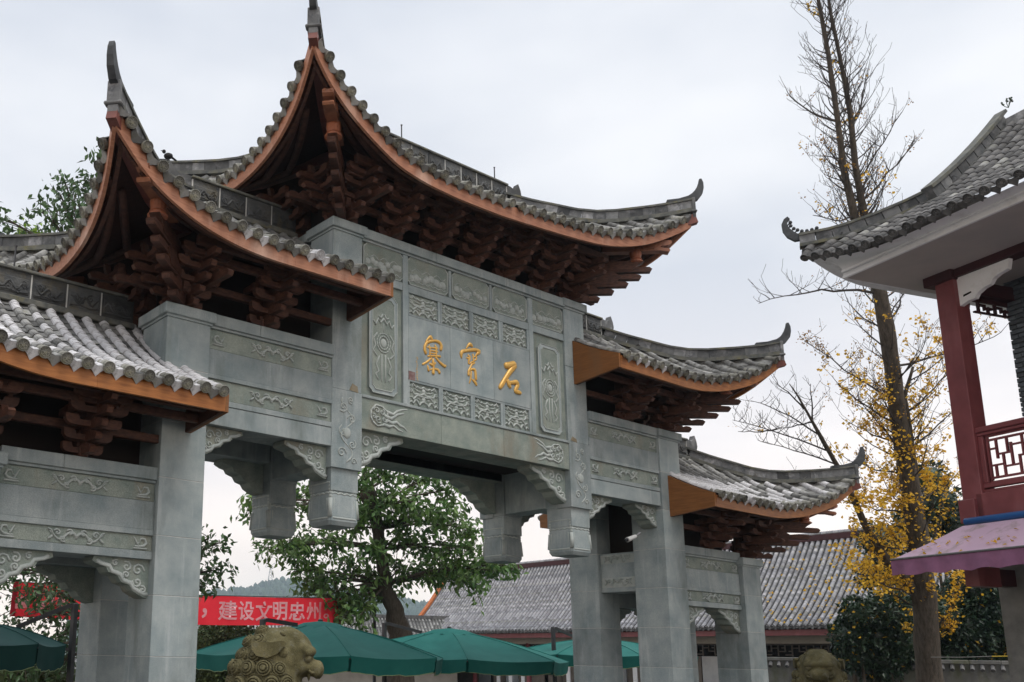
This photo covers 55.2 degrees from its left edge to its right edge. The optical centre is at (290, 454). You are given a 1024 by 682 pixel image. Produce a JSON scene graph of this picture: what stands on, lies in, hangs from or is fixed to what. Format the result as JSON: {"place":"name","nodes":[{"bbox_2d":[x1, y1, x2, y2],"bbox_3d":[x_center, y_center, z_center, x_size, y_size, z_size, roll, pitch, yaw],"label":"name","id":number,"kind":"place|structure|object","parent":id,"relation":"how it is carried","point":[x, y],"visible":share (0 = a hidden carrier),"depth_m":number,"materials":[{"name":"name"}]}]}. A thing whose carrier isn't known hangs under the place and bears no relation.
{"place":"outdoors","nodes":[
{"label":"outdoors","id":0,"kind":"place"},
{"bbox_2d":[65,576,427,654],"bbox_3d":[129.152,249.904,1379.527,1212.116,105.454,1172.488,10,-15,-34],"label":"hill","id":1,"kind":"structure","parent":0,"point":[276,586],"depth_m":1181.94,"materials":[{"name":"plant"}]},
{"bbox_2d":[198,614,456,681],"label":"hall","id":2,"kind":"structure","parent":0,"point":[423,623],"depth_m":46.30,"materials":[{"name":"tile"}]},
{"bbox_2d":[0,0,1023,638],"label":"sky","id":3,"kind":"structure","parent":0,"point":[586,104],"materials":[{"name":"white"}]},
{"bbox_2d":[419,525,960,681],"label":"long hall","id":4,"kind":"structure","parent":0,"point":[532,608],"depth_m":36.73,"materials":[{"name":"tile"}]},
{"bbox_2d":[457,672,466,681],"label":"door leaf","id":5,"kind":"structure","parent":4,"relation":"in","point":[461,677],"depth_m":48.26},
{"bbox_2d":[467,673,478,681],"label":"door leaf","id":6,"kind":"structure","parent":4,"relation":"in","point":[469,675],"depth_m":47.70,"materials":[{"name":"black"}]},
{"bbox_2d":[479,674,490,681],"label":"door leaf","id":7,"kind":"structure","parent":4,"relation":"in","point":[482,677],"depth_m":46.85,"materials":[{"name":"glass"}]},
{"bbox_2d":[494,675,505,681],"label":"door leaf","id":8,"kind":"structure","parent":4,"relation":"in","point":[502,678],"depth_m":45.86,"materials":[{"name":"grey"}]},
{"bbox_2d":[506,675,518,681],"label":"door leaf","id":9,"kind":"structure","parent":4,"relation":"in","point":[515,677],"depth_m":45.14,"materials":[{"name":"glass"}]},
{"bbox_2d":[532,674,544,681],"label":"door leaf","id":10,"kind":"structure","parent":4,"relation":"in","point":[539,678],"depth_m":43.83,"materials":[{"name":"grey"}]},
{"bbox_2d":[548,675,562,681],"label":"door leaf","id":11,"kind":"structure","parent":4,"relation":"in","point":[550,678],"depth_m":43.12,"materials":[{"name":"grey"}]},
{"bbox_2d":[562,667,573,681],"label":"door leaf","id":12,"kind":"structure","parent":4,"relation":"in","point":[571,668],"depth_m":42.23,"materials":[{"name":"grey"}]},
{"bbox_2d":[623,669,627,681],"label":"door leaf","id":13,"kind":"structure","parent":4,"relation":"in","point":[625,679],"depth_m":39.78,"materials":[{"name":"glass"}]},
{"bbox_2d":[627,668,640,681],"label":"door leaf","id":14,"kind":"structure","parent":4,"relation":"in","point":[629,671],"depth_m":39.52,"materials":[{"name":"grey"}]},
{"bbox_2d":[697,656,702,681],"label":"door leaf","id":15,"kind":"structure","parent":4,"relation":"in","point":[700,671],"depth_m":36.82,"materials":[{"name":"grey"}]},
{"bbox_2d":[702,656,718,681],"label":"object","id":16,"kind":"structure","parent":4,"relation":"in","point":[709,664],"depth_m":36.46,"materials":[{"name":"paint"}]},
{"bbox_2d":[754,528,1016,622],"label":"fallen leaves","id":17,"kind":"object","parent":4,"relation":"on","point":[939,552],"visible":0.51,"depth_m":31.96,"materials":[{"name":"yellow plant"}]},
{"label":"ground","id":18,"kind":"structure","parent":0,"visible":0},
{"bbox_2d":[0,662,75,681],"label":"leafy shrub","id":19,"kind":"object","parent":18,"relation":"on","point":[52,676],"visible":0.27,"depth_m":20.74,"materials":[{"name":"green plant"}]},
{"bbox_2d":[0,603,78,681],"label":"garden umbrella","id":20,"kind":"object","parent":18,"relation":"on","point":[21,649],"visible":1,"depth_m":14.23,"materials":[{"name":"fabric"}]},
{"bbox_2d":[0,136,238,681],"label":"camphor tree","id":21,"kind":"object","parent":18,"relation":"on","point":[68,218],"visible":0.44,"depth_m":18.77,"materials":[{"name":"green plant"}]},
{"bbox_2d":[7,580,375,681],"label":"banner","id":22,"kind":"object","parent":18,"relation":"on","point":[232,610],"visible":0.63,"depth_m":24.22,"materials":[{"name":"red fabric"}]},
{"bbox_2d":[195,625,257,681],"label":"round bush","id":23,"kind":"object","parent":18,"relation":"on","point":[209,635],"visible":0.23,"depth_m":24.15,"materials":[{"name":"green plant"}]},
{"bbox_2d":[225,625,323,681],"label":"stone lion","id":24,"kind":"object","parent":18,"relation":"on","point":[265,653],"visible":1,"depth_m":8.69},
{"bbox_2d":[196,618,442,676],"bbox_3d":[0.537,4.494,17.716,4.536,2.744,4.536,-1,-13,12],"label":"garden umbrella","id":25,"kind":"object","parent":18,"relation":"on","point":[339,648],"visible":0.77,"depth_m":16.49,"materials":[{"name":"green fabric"}]},
{"bbox_2d":[230,466,528,681],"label":"broadleaf tree","id":26,"kind":"object","parent":18,"relation":"on","point":[373,585],"visible":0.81,"depth_m":26.48,"materials":[{"name":"green plant"}]},
{"bbox_2d":[0,0,864,681],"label":"stone gateway","id":27,"kind":"object","parent":18,"relation":"on","point":[328,288],"visible":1,"depth_m":13.41,"materials":[{"name":"grey stone"}]},
{"bbox_2d":[161,149,176,160],"bbox_3d":[-1.694,-4.135,13.030,0.258,0.143,0.083,10,-15,-34],"label":"bird","id":28,"kind":"object","parent":27,"relation":"on","point":[167,156],"visible":1,"depth_m":12.99},
{"bbox_2d":[625,532,640,541],"bbox_3d":[5.512,1.330,15.135,0.473,0.207,0.079,12,-16,-40],"label":"security camera","id":29,"kind":"object","parent":27,"relation":"attached to","point":[630,538],"visible":1,"depth_m":15.06,"materials":[{"name":"grey plastic"}]},
{"bbox_2d":[382,622,568,681],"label":"garden umbrella","id":30,"kind":"object","parent":18,"relation":"on","point":[458,650],"visible":0.73,"depth_m":20.18,"materials":[{"name":"green fabric"}]},
{"bbox_2d":[528,627,697,681],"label":"garden umbrella","id":31,"kind":"object","parent":18,"relation":"on","point":[564,651],"visible":0.12,"depth_m":23.62,"materials":[{"name":"green fabric"}]},
{"bbox_2d":[791,649,849,681],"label":"stone lion","id":32,"kind":"object","parent":18,"relation":"on","point":[816,665],"visible":1,"depth_m":14.37},
{"bbox_2d":[728,0,1008,681],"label":"ginkgo tree","id":33,"kind":"object","parent":18,"relation":"on","point":[921,591],"visible":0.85,"depth_m":20.42,"materials":[{"name":"yellow plant"}]},
{"bbox_2d":[931,656,1007,657],"bbox_3d":[14.220,4.174,19.400,0.021,0.063,1.882,8,-14,-28],"label":"cordon rope","id":34,"kind":"object","parent":33,"relation":"attached to","point":[969,657],"visible":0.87,"depth_m":19.60,"materials":[{"name":"red"}]},
{"bbox_2d":[767,657,1010,681],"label":"wall","id":35,"kind":"structure","parent":18,"relation":"on","point":[780,669],"depth_m":21.85,"materials":[{"name":"stone"}]},
{"bbox_2d":[781,109,1023,681],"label":"balcony house","id":36,"kind":"structure","parent":18,"relation":"on","point":[949,240],"depth_m":13.66,"materials":[{"name":"red paint"}]},
{"bbox_2d":[1001,97,1012,107],"bbox_3d":[11.329,-5.546,14.860,0.102,0.199,0.244,1,-12,3],"label":"roof weed","id":37,"kind":"object","parent":36,"relation":"on","point":[1006,100],"visible":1,"depth_m":14.82,"materials":[{"name":"green plant"}]},
{"bbox_2d":[851,460,965,595],"bbox_3d":[16.907,3.949,25.120,3.366,7.678,1.644,0,-12,7],"label":"evergreen tree","id":38,"kind":"object","parent":18,"relation":"on","point":[951,522],"visible":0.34,"depth_m":25.27,"materials":[{"name":"green plant"}]},
{"bbox_2d":[824,567,1007,681],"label":"evergreen shrub","id":39,"kind":"object","parent":18,"relation":"on","point":[872,637],"visible":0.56,"depth_m":22.51,"materials":[{"name":"green plant"}]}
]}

